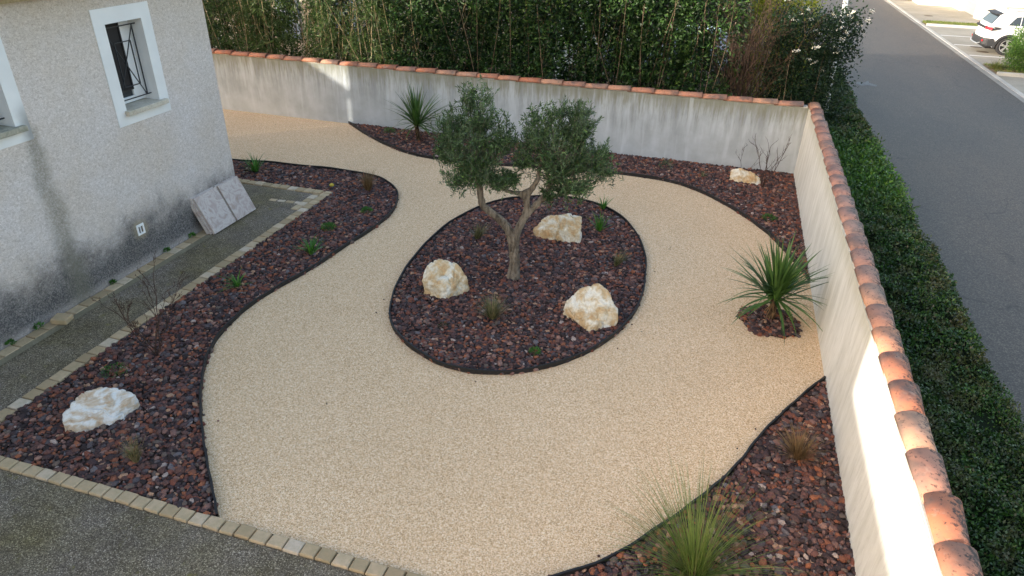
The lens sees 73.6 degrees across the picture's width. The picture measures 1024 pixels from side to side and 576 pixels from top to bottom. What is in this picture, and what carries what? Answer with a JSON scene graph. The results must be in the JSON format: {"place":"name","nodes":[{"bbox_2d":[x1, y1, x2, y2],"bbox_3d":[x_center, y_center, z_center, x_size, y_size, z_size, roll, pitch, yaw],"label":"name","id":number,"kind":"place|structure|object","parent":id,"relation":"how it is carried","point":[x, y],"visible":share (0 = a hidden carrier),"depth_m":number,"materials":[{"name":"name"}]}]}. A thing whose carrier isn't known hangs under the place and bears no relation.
{"place":"outdoors","nodes":[
{"label":"outdoors","id":0,"kind":"place"},
{"bbox_2d":[0,183,311,410],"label":"path","id":1,"kind":"structure","parent":0,"point":[30,369],"depth_m":9.57,"materials":[{"name":"concrete"}]},
{"bbox_2d":[50,313,73,324],"bbox_3d":[-5.924,0.406,9.017,0.210,0.075,0.170,4,32,1],"label":"loose paver","id":2,"kind":"object","parent":1,"relation":"on","point":[62,318],"visible":1,"depth_m":8.97,"materials":[{"name":"stone"}]},
{"bbox_2d":[0,234,213,365],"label":"mortar strip","id":3,"kind":"object","parent":1,"relation":"on","point":[78,315],"visible":0.67,"depth_m":9.50,"materials":[{"name":"grey concrete"}]},
{"bbox_2d":[190,204,208,233],"bbox_3d":[-5.114,-1.311,11.524,0.042,0.670,0.560,-14,22,26],"label":"stone slab","id":4,"kind":"object","parent":3,"relation":"on","point":[199,220],"depth_m":11.31,"materials":[{"name":"grey stone"}]},
{"bbox_2d":[190,187,212,234],"bbox_3d":[-5.060,-1.304,11.523,0.042,0.660,0.560,-14,22,26],"label":"stone slab","id":5,"kind":"object","parent":3,"relation":"on","point":[201,216],"depth_m":11.31,"materials":[{"name":"grey stone"}]},
{"bbox_2d":[214,176,235,219],"bbox_3d":[-4.884,-1.577,12.010,0.042,0.660,0.525,-14,22,26],"label":"stone slab","id":6,"kind":"object","parent":3,"relation":"on","point":[221,183],"depth_m":11.84,"materials":[{"name":"grey stone"}]},
{"bbox_2d":[192,187,235,233],"bbox_3d":[-5.004,-1.306,11.530,0.042,0.660,0.560,-14,22,26],"label":"stone slab","id":7,"kind":"object","parent":1,"relation":"on","point":[214,210],"depth_m":11.49,"materials":[{"name":"grey stone"}]},
{"bbox_2d":[216,176,255,220],"bbox_3d":[-4.829,-1.578,12.014,0.042,0.660,0.525,-14,22,26],"label":"stone slab","id":8,"kind":"object","parent":1,"relation":"on","point":[236,198],"depth_m":11.98,"materials":[{"name":"grey stone"}]},
{"bbox_2d":[269,198,299,203],"bbox_3d":[-4.196,-1.596,12.737,0.687,0.049,0.102,8,30,11],"label":"paver border","id":9,"kind":"object","parent":1,"relation":"on","point":[288,201],"visible":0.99,"depth_m":12.71,"materials":[{"name":"stone"}]},
{"bbox_2d":[0,469,364,575],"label":"driveway","id":10,"kind":"structure","parent":0,"point":[47,529],"depth_m":6.00,"materials":[{"name":"concrete"}]},
{"bbox_2d":[0,160,398,516],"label":"lava gravel","id":11,"kind":"structure","parent":0,"point":[283,238],"depth_m":8.11,"materials":[{"name":"brown gravel"}]},
{"bbox_2d":[62,387,139,432],"bbox_3d":[-4.421,1.307,7.365,0.766,0.449,0.436,-14,33,-25],"label":"rock","id":12,"kind":"object","parent":11,"relation":"on","point":[89,410],"visible":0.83,"depth_m":7.29,"materials":[{"name":"white stone"}]},
{"bbox_2d":[99,362,128,377],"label":"ground plant","id":13,"kind":"object","parent":11,"relation":"on","point":[113,369],"visible":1,"depth_m":8.08,"materials":[{"name":"green plant"}]},
{"bbox_2d":[113,434,145,462],"bbox_3d":[-3.761,1.601,6.775,0.320,0.292,0.339,-11,32,-21],"label":"grass tuft","id":14,"kind":"object","parent":11,"relation":"on","point":[134,457],"visible":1,"depth_m":6.80,"materials":[{"name":"green plant"}]},
{"bbox_2d":[89,251,189,356],"bbox_3d":[-4.259,0.337,8.145,0.909,1.181,1.048,10,31,14],"label":"bare shrub","id":15,"kind":"object","parent":11,"relation":"on","point":[130,325],"visible":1,"depth_m":8.11,"materials":[{"name":"plant"}]},
{"bbox_2d":[214,266,246,291],"bbox_3d":[-4.002,-0.160,9.853,0.555,0.293,0.625,10,31,14],"label":"strap plant","id":16,"kind":"object","parent":11,"relation":"on","point":[237,283],"visible":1,"depth_m":9.88,"materials":[{"name":"green plant"}]},
{"bbox_2d":[238,154,269,171],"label":"strap plant","id":17,"kind":"object","parent":11,"relation":"on","point":[255,166],"visible":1,"depth_m":13.93,"materials":[{"name":"green plant"}]},
{"bbox_2d":[292,234,325,254],"bbox_3d":[-3.221,-0.702,10.774,0.521,0.355,0.612,10,31,14],"label":"strap plant","id":18,"kind":"object","parent":11,"relation":"on","point":[311,250],"visible":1,"depth_m":10.84,"materials":[{"name":"green plant"}]},
{"bbox_2d":[320,222,336,230],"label":"ground plant","id":19,"kind":"object","parent":11,"relation":"on","point":[327,224],"visible":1,"depth_m":11.66,"materials":[{"name":"green plant"}]},
{"bbox_2d":[360,206,371,213],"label":"ground plant","id":20,"kind":"object","parent":11,"relation":"on","point":[366,208],"visible":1,"depth_m":12.30,"materials":[{"name":"green plant"}]},
{"bbox_2d":[355,167,382,190],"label":"grass tuft","id":21,"kind":"object","parent":11,"relation":"on","point":[368,182],"visible":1,"depth_m":13.15,"materials":[{"name":"plant"}]},
{"bbox_2d":[204,0,606,77],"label":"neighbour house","id":22,"kind":"structure","parent":0,"point":[364,24],"depth_m":21.97,"materials":[{"name":"ceramic"}]},
{"bbox_2d":[3,109,842,575],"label":"gravel ground","id":23,"kind":"structure","parent":0,"point":[345,417],"depth_m":7.81,"materials":[{"name":"beige gravel"}]},
{"bbox_2d":[0,230,206,359],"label":"paver border","id":24,"kind":"object","parent":23,"relation":"on","point":[34,334],"visible":0.67,"depth_m":9.68,"materials":[{"name":"stone"}]},
{"bbox_2d":[4,338,16,344],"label":"weed","id":25,"kind":"object","parent":24,"relation":"on","point":[12,341],"visible":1,"depth_m":8.54,"materials":[{"name":"green plant"}]},
{"bbox_2d":[33,321,43,329],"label":"weed","id":26,"kind":"object","parent":24,"relation":"on","point":[39,324],"visible":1,"depth_m":8.86,"materials":[{"name":"green plant"}]},
{"bbox_2d":[0,0,234,350],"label":"house","id":27,"kind":"structure","parent":23,"relation":"on","point":[115,154],"depth_m":9.32,"materials":[{"name":"paint"}]},
{"bbox_2d":[0,37,33,149],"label":"window","id":28,"kind":"structure","parent":27,"relation":"in","point":[11,134],"depth_m":8.11,"materials":[{"name":"white plastic"}]},
{"bbox_2d":[88,1,171,127],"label":"window","id":29,"kind":"structure","parent":27,"relation":"in","point":[120,35],"depth_m":9.76,"materials":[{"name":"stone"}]},
{"bbox_2d":[0,191,332,422],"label":"paver border","id":30,"kind":"object","parent":23,"relation":"on","point":[66,371],"visible":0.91,"depth_m":9.05,"materials":[{"name":"stone"}]},
{"bbox_2d":[239,178,323,193],"bbox_3d":[-7.002,-2.384,13.984,7.009,0.068,0.177,10,31,14],"label":"paver border","id":31,"kind":"object","parent":23,"relation":"on","point":[280,186],"visible":0.27,"depth_m":13.30,"materials":[{"name":"stone"}]},
{"bbox_2d":[199,159,398,515],"bbox_3d":[-3.021,-0.533,10.860,3.239,0.088,10.244,-8,31,-16],"label":"garden edging","id":32,"kind":"object","parent":23,"relation":"on","point":[255,301],"visible":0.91,"depth_m":9.79,"materials":[{"name":"black plastic"}]},
{"bbox_2d":[291,193,319,209],"bbox_3d":[-3.834,-1.591,12.733,0.153,0.058,0.783,10,31,14],"label":"paver border","id":33,"kind":"object","parent":23,"relation":"on","point":[307,200],"visible":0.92,"depth_m":12.68,"materials":[{"name":"stone"}]},
{"bbox_2d":[199,156,756,556],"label":"stray stones","id":34,"kind":"object","parent":23,"relation":"on","point":[598,555],"visible":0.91,"depth_m":7.50,"materials":[{"name":"brown stone"}]},
{"bbox_2d":[389,195,646,374],"bbox_3d":[0.265,-0.360,10.693,3.640,0.088,5.806,10,31,14],"label":"garden edging","id":35,"kind":"object","parent":23,"relation":"on","point":[498,372],"visible":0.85,"depth_m":8.86,"materials":[{"name":"black plastic"}]},
{"bbox_2d":[348,121,810,279],"bbox_3d":[0.789,-2.457,14.394,11.637,0.088,2.398,23,36,33],"label":"garden edging","id":36,"kind":"object","parent":23,"relation":"on","point":[746,216],"visible":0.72,"depth_m":14.02,"materials":[{"name":"black"}]},
{"bbox_2d":[349,123,809,276],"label":"lava gravel","id":37,"kind":"structure","parent":23,"relation":"on","point":[784,211],"depth_m":14.12,"materials":[{"name":"brown gravel"}]},
{"bbox_2d":[382,82,444,139],"bbox_3d":[-2.210,-4.055,15.683,1.740,1.437,1.790,10,31,14],"label":"cordyline","id":38,"kind":"object","parent":37,"relation":"on","point":[415,117],"visible":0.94,"depth_m":15.67,"materials":[{"name":"green plant"}]},
{"bbox_2d":[729,168,760,184],"bbox_3d":[4.802,-2.250,14.068,0.656,0.407,0.336,11,31,16],"label":"rock","id":39,"kind":"object","parent":37,"relation":"on","point":[742,175],"visible":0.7,"depth_m":14.01,"materials":[{"name":"stone"}]},
{"bbox_2d":[760,213,777,220],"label":"ground plant","id":40,"kind":"object","parent":37,"relation":"on","point":[767,214],"visible":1,"depth_m":12.43,"materials":[{"name":"green plant"}]},
{"bbox_2d":[748,135,790,186],"bbox_3d":[5.085,-2.555,13.612,0.505,1.175,1.173,-4,30,-10],"label":"bare shrub","id":41,"kind":"object","parent":37,"relation":"on","point":[766,168],"visible":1,"depth_m":13.63,"materials":[{"name":"brown plant"}]},
{"bbox_2d":[549,376,825,575],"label":"garden edging","id":42,"kind":"object","parent":23,"relation":"on","point":[641,539],"visible":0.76,"depth_m":6.56,"materials":[{"name":"black"}]},
{"bbox_2d":[735,304,802,338],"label":"lava gravel","id":43,"kind":"structure","parent":23,"relation":"on","point":[754,326],"depth_m":9.32,"materials":[{"name":"brown gravel"}]},
{"bbox_2d":[720,231,831,344],"bbox_3d":[3.614,-0.142,9.153,1.633,1.347,1.701,10,31,14],"label":"cordyline","id":44,"kind":"object","parent":43,"relation":"on","point":[782,279],"visible":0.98,"depth_m":9.15,"materials":[{"name":"green plant"}]},
{"bbox_2d":[388,196,646,374],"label":"lava gravel","id":45,"kind":"structure","parent":0,"point":[438,341],"depth_m":10.06,"materials":[{"name":"brown gravel"}]},
{"bbox_2d":[422,259,469,298],"bbox_3d":[-0.977,-0.100,9.874,0.656,0.625,0.525,13,32,19],"label":"rock","id":46,"kind":"object","parent":45,"relation":"on","point":[442,278],"visible":0.87,"depth_m":9.76,"materials":[{"name":"stone"}]},
{"bbox_2d":[470,222,489,238],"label":"grass tuft","id":47,"kind":"object","parent":45,"relation":"on","point":[478,233],"visible":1,"depth_m":11.40,"materials":[{"name":"green plant"}]},
{"bbox_2d":[474,293,513,319],"bbox_3d":[-0.243,0.246,9.226,0.634,0.362,0.571,2,30,0],"label":"grass tuft","id":48,"kind":"object","parent":45,"relation":"on","point":[493,312],"visible":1,"depth_m":9.27,"materials":[{"name":"green plant"}]},
{"bbox_2d":[429,74,624,280],"bbox_3d":[0.205,-1.430,9.633,2.684,3.056,1.082,1,30,0],"label":"olive tree","id":49,"kind":"object","parent":45,"relation":"on","point":[481,171],"visible":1,"depth_m":9.28,"materials":[{"name":"green plant"}]},
{"bbox_2d":[528,346,540,355],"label":"ground plant","id":50,"kind":"object","parent":45,"relation":"on","point":[532,348],"visible":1,"depth_m":8.61,"materials":[{"name":"green plant"}]},
{"bbox_2d":[533,213,581,242],"bbox_3d":[0.769,-0.992,11.563,0.832,0.528,0.442,4,30,5],"label":"rock","id":51,"kind":"object","parent":45,"relation":"on","point":[564,227],"visible":0.81,"depth_m":11.44,"materials":[{"name":"stone"}]},
{"bbox_2d":[563,283,617,331],"bbox_3d":[1.105,0.266,9.291,0.574,0.600,0.652,-18,35,-30],"label":"rock","id":52,"kind":"object","parent":45,"relation":"on","point":[590,308],"visible":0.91,"depth_m":9.20,"materials":[{"name":"stone"}]},
{"bbox_2d":[586,210,611,230],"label":"strap plant","id":53,"kind":"object","parent":45,"relation":"on","point":[600,226],"visible":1,"depth_m":11.79,"materials":[{"name":"green plant"}]},
{"bbox_2d":[595,196,611,208],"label":"strap plant","id":54,"kind":"object","parent":45,"relation":"on","point":[605,204],"visible":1,"depth_m":12.64,"materials":[{"name":"green plant"}]},
{"bbox_2d":[609,248,629,265],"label":"grass tuft","id":55,"kind":"object","parent":45,"relation":"on","point":[617,261],"visible":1,"depth_m":10.67,"materials":[{"name":"green plant"}]},
{"bbox_2d":[272,0,772,573],"bbox_3d":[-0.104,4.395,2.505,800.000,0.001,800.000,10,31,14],"label":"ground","id":56,"kind":"structure","parent":0,"point":[690,20],"depth_m":34.91,"materials":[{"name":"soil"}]},
{"bbox_2d":[0,455,422,575],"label":"paver border","id":57,"kind":"object","parent":56,"relation":"on","point":[313,552],"visible":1,"depth_m":6.21,"materials":[{"name":"stone"}]},
{"bbox_2d":[211,48,808,173],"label":"garden wall","id":58,"kind":"structure","parent":56,"relation":"on","point":[714,129],"depth_m":15.47,"materials":[{"name":"paint"}]},
{"bbox_2d":[794,102,982,575],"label":"garden wall","id":59,"kind":"structure","parent":56,"relation":"on","point":[904,513],"depth_m":6.32,"materials":[{"name":"paint"}]},
{"bbox_2d":[884,0,1023,102],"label":"gutter","id":60,"kind":"object","parent":56,"relation":"on","point":[1016,95],"depth_m":26.26,"materials":[{"name":"concrete"}]},
{"bbox_2d":[887,0,1023,97],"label":"kerb","id":61,"kind":"structure","parent":56,"relation":"on","point":[1011,87],"depth_m":26.60,"materials":[{"name":"concrete"}]},
{"bbox_2d":[604,22,738,81],"bbox_3d":[5.218,-7.849,22.305,4.378,1.802,1.788,10,31,14],"label":"hedge","id":62,"kind":"object","parent":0,"point":[703,61],"visible":0.04,"depth_m":21.44,"materials":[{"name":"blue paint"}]},
{"bbox_2d":[570,26,782,97],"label":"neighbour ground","id":63,"kind":"structure","parent":0,"point":[673,75],"depth_m":22.43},
{"bbox_2d":[202,0,226,49],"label":"bamboo","id":64,"kind":"object","parent":63,"relation":"on","point":[208,28],"visible":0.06,"depth_m":18.32,"materials":[{"name":"plant"}]},
{"bbox_2d":[203,0,252,50],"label":"cherry laurel","id":65,"kind":"object","parent":63,"relation":"on","point":[222,23],"visible":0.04,"depth_m":19.93,"materials":[{"name":"green plant"}]},
{"bbox_2d":[202,0,270,52],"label":"bamboo","id":66,"kind":"object","parent":63,"relation":"on","point":[229,43],"visible":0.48,"depth_m":17.95,"materials":[{"name":"plant"}]},
{"bbox_2d":[225,0,303,55],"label":"bamboo","id":67,"kind":"object","parent":63,"relation":"on","point":[263,18],"visible":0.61,"depth_m":17.59,"materials":[{"name":"plant"}]},
{"bbox_2d":[246,0,303,55],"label":"cherry laurel","id":68,"kind":"object","parent":63,"relation":"on","point":[280,28],"visible":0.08,"depth_m":19.61,"materials":[{"name":"green plant"}]},
{"bbox_2d":[267,0,341,59],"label":"bamboo","id":69,"kind":"object","parent":63,"relation":"on","point":[295,39],"visible":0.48,"depth_m":17.48,"materials":[{"name":"plant"}]},
{"bbox_2d":[305,0,362,60],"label":"cherry laurel","id":70,"kind":"object","parent":63,"relation":"on","point":[344,2],"visible":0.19,"depth_m":18.96,"materials":[{"name":"green plant"}]},
{"bbox_2d":[302,0,374,62],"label":"bamboo","id":71,"kind":"object","parent":63,"relation":"on","point":[331,30],"visible":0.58,"depth_m":17.04,"materials":[{"name":"plant"}]},
{"bbox_2d":[325,0,415,65],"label":"bamboo","id":72,"kind":"object","parent":63,"relation":"on","point":[374,53],"visible":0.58,"depth_m":16.86,"materials":[{"name":"plant"}]},
{"bbox_2d":[358,0,433,67],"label":"cherry laurel","id":73,"kind":"object","parent":63,"relation":"on","point":[399,38],"visible":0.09,"depth_m":18.53,"materials":[{"name":"green plant"}]},
{"bbox_2d":[373,0,470,69],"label":"laurel","id":74,"kind":"object","parent":63,"relation":"on","point":[415,12],"visible":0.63,"depth_m":16.37,"materials":[{"name":"plant"}]},
{"bbox_2d":[417,0,502,72],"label":"cherry laurel","id":75,"kind":"object","parent":63,"relation":"on","point":[461,31],"visible":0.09,"depth_m":18.10,"materials":[{"name":"green plant"}]},
{"bbox_2d":[425,0,508,72],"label":"laurel","id":76,"kind":"object","parent":63,"relation":"on","point":[477,9],"visible":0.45,"depth_m":16.48,"materials":[{"name":"green plant"}]},
{"bbox_2d":[457,0,551,78],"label":"laurel","id":77,"kind":"object","parent":63,"relation":"on","point":[508,10],"visible":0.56,"depth_m":15.98,"materials":[{"name":"green plant"}]},
{"bbox_2d":[484,0,581,79],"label":"cherry laurel","id":78,"kind":"object","parent":63,"relation":"on","point":[563,50],"visible":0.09,"depth_m":17.65,"materials":[{"name":"green plant"}]},
{"bbox_2d":[511,0,610,82],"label":"laurel","id":79,"kind":"object","parent":63,"relation":"on","point":[568,10],"visible":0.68,"depth_m":15.52,"materials":[{"name":"green plant"}]},
{"bbox_2d":[561,0,655,86],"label":"laurel","id":80,"kind":"object","parent":63,"relation":"on","point":[589,75],"visible":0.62,"depth_m":15.57,"materials":[{"name":"green plant"}]},
{"bbox_2d":[556,0,667,87],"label":"cherry laurel","id":81,"kind":"object","parent":63,"relation":"on","point":[604,38],"visible":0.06,"depth_m":17.21,"materials":[{"name":"green plant"}]},
{"bbox_2d":[591,0,710,90],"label":"laurel","id":82,"kind":"object","parent":63,"relation":"on","point":[655,53],"visible":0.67,"depth_m":15.17,"materials":[{"name":"green plant"}]},
{"bbox_2d":[626,0,734,91],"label":"cherry laurel","id":83,"kind":"object","parent":63,"relation":"on","point":[710,50],"visible":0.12,"depth_m":16.68,"materials":[{"name":"green plant"}]},
{"bbox_2d":[658,0,779,95],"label":"laurel","id":84,"kind":"object","parent":63,"relation":"on","point":[694,82],"visible":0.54,"depth_m":14.71,"materials":[{"name":"green plant"}]},
{"bbox_2d":[723,1,746,94],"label":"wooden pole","id":85,"kind":"object","parent":63,"relation":"on","point":[736,45],"visible":0.07,"depth_m":16.08,"materials":[{"name":"brown wood"}]},
{"bbox_2d":[696,0,843,97],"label":"brown shrub","id":86,"kind":"object","parent":63,"relation":"on","point":[743,71],"visible":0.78,"depth_m":14.63,"materials":[{"name":"brown plant"}]},
{"bbox_2d":[726,0,826,99],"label":"yellow shrub","id":87,"kind":"object","parent":63,"relation":"on","point":[763,2],"visible":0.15,"depth_m":15.61,"materials":[{"name":"green plant"}]},
{"bbox_2d":[753,0,874,126],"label":"flowering shrub","id":88,"kind":"object","parent":63,"relation":"on","point":[835,53],"visible":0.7,"depth_m":14.25,"materials":[{"name":"green plant"}]},
{"bbox_2d":[548,381,855,575],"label":"lava gravel","id":89,"kind":"structure","parent":0,"point":[821,499],"depth_m":6.44,"materials":[{"name":"brown gravel"}]},
{"bbox_2d":[594,446,809,575],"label":"grass clump","id":90,"kind":"object","parent":89,"relation":"on","point":[693,563],"visible":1,"depth_m":5.78,"materials":[{"name":"green plant"}]},
{"bbox_2d":[770,422,831,464],"bbox_3d":[2.954,1.587,6.998,0.700,0.370,0.709,10,31,14],"label":"grass tuft","id":91,"kind":"object","parent":89,"relation":"on","point":[797,452],"visible":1,"depth_m":7.05,"materials":[{"name":"brown plant"}]},
{"bbox_2d":[772,0,804,47],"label":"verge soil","id":92,"kind":"structure","parent":0,"point":[781,18],"depth_m":35.73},
{"bbox_2d":[823,0,848,112],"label":"street lamp","id":93,"kind":"object","parent":92,"relation":"on","point":[843,5],"visible":0.14,"depth_m":14.74,"materials":[{"name":"grey metal"}]},
{"bbox_2d":[791,46,1023,575],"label":"hedge","id":94,"kind":"object","parent":92,"relation":"on","point":[979,442],"visible":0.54,"depth_m":7.27,"materials":[{"name":"green plant"}]},
{"bbox_2d":[793,0,1023,434],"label":"road","id":95,"kind":"structure","parent":0,"point":[945,122],"depth_m":15.95,"materials":[{"name":"grey asphalt"}]},
{"bbox_2d":[856,81,876,85],"bbox_3d":[11.447,-6.648,22.242,0.623,0.001,0.852,1,30,0],"label":"road patch","id":96,"kind":"object","parent":95,"relation":"on","point":[865,83],"visible":0.9,"depth_m":22.16,"materials":[{"name":"grey asphalt"}]},
{"bbox_2d":[890,0,1023,93],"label":"parking bay","id":97,"kind":"object","parent":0,"point":[938,13],"depth_m":32.28,"materials":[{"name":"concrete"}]},
{"bbox_2d":[926,23,977,28],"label":"kerb","id":98,"kind":"structure","parent":97,"relation":"on","point":[952,26],"depth_m":32.99,"materials":[{"name":"concrete"}]},
{"bbox_2d":[970,6,1023,55],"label":"parked car","id":99,"kind":"object","parent":97,"relation":"on","point":[994,27],"visible":0.85,"depth_m":26.77,"materials":[{"name":"white paint"}]},
{"bbox_2d":[996,72,1023,77],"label":"kerb","id":100,"kind":"structure","parent":97,"relation":"on","point":[1010,74],"depth_m":23.57,"materials":[{"name":"concrete"}]},
{"bbox_2d":[912,0,1023,19],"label":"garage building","id":101,"kind":"structure","parent":0,"point":[977,9],"depth_m":35.78,"materials":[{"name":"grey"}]},
{"bbox_2d":[964,0,978,15],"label":"garage door","id":102,"kind":"structure","parent":101,"relation":"in","point":[970,7],"depth_m":37.28,"materials":[{"name":"grey"}]},
{"bbox_2d":[983,64,1023,73],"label":"planting strip","id":103,"kind":"object","parent":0,"point":[1003,69],"visible":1,"depth_m":24.28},
{"bbox_2d":[989,61,1005,68],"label":"grass tuft","id":104,"kind":"object","parent":103,"relation":"on","point":[995,65],"visible":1,"depth_m":24.49,"materials":[{"name":"green plant"}]},
{"bbox_2d":[985,62,1021,72],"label":"grass","id":105,"kind":"structure","parent":103,"relation":"on","point":[998,69],"depth_m":24.34,"materials":[{"name":"green plant"}]},
{"bbox_2d":[999,24,1023,72],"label":"clipped bush","id":106,"kind":"object","parent":103,"relation":"on","point":[1019,58],"visible":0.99,"depth_m":24.04,"materials":[{"name":"green plant"}]},
{"label":"planting strip","id":107,"kind":"structure","parent":0,"visible":0},
{"bbox_2d":[922,20,977,25],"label":"grass","id":108,"kind":"structure","parent":107,"relation":"on","point":[951,23],"depth_m":33.47,"materials":[{"name":"green plant"}]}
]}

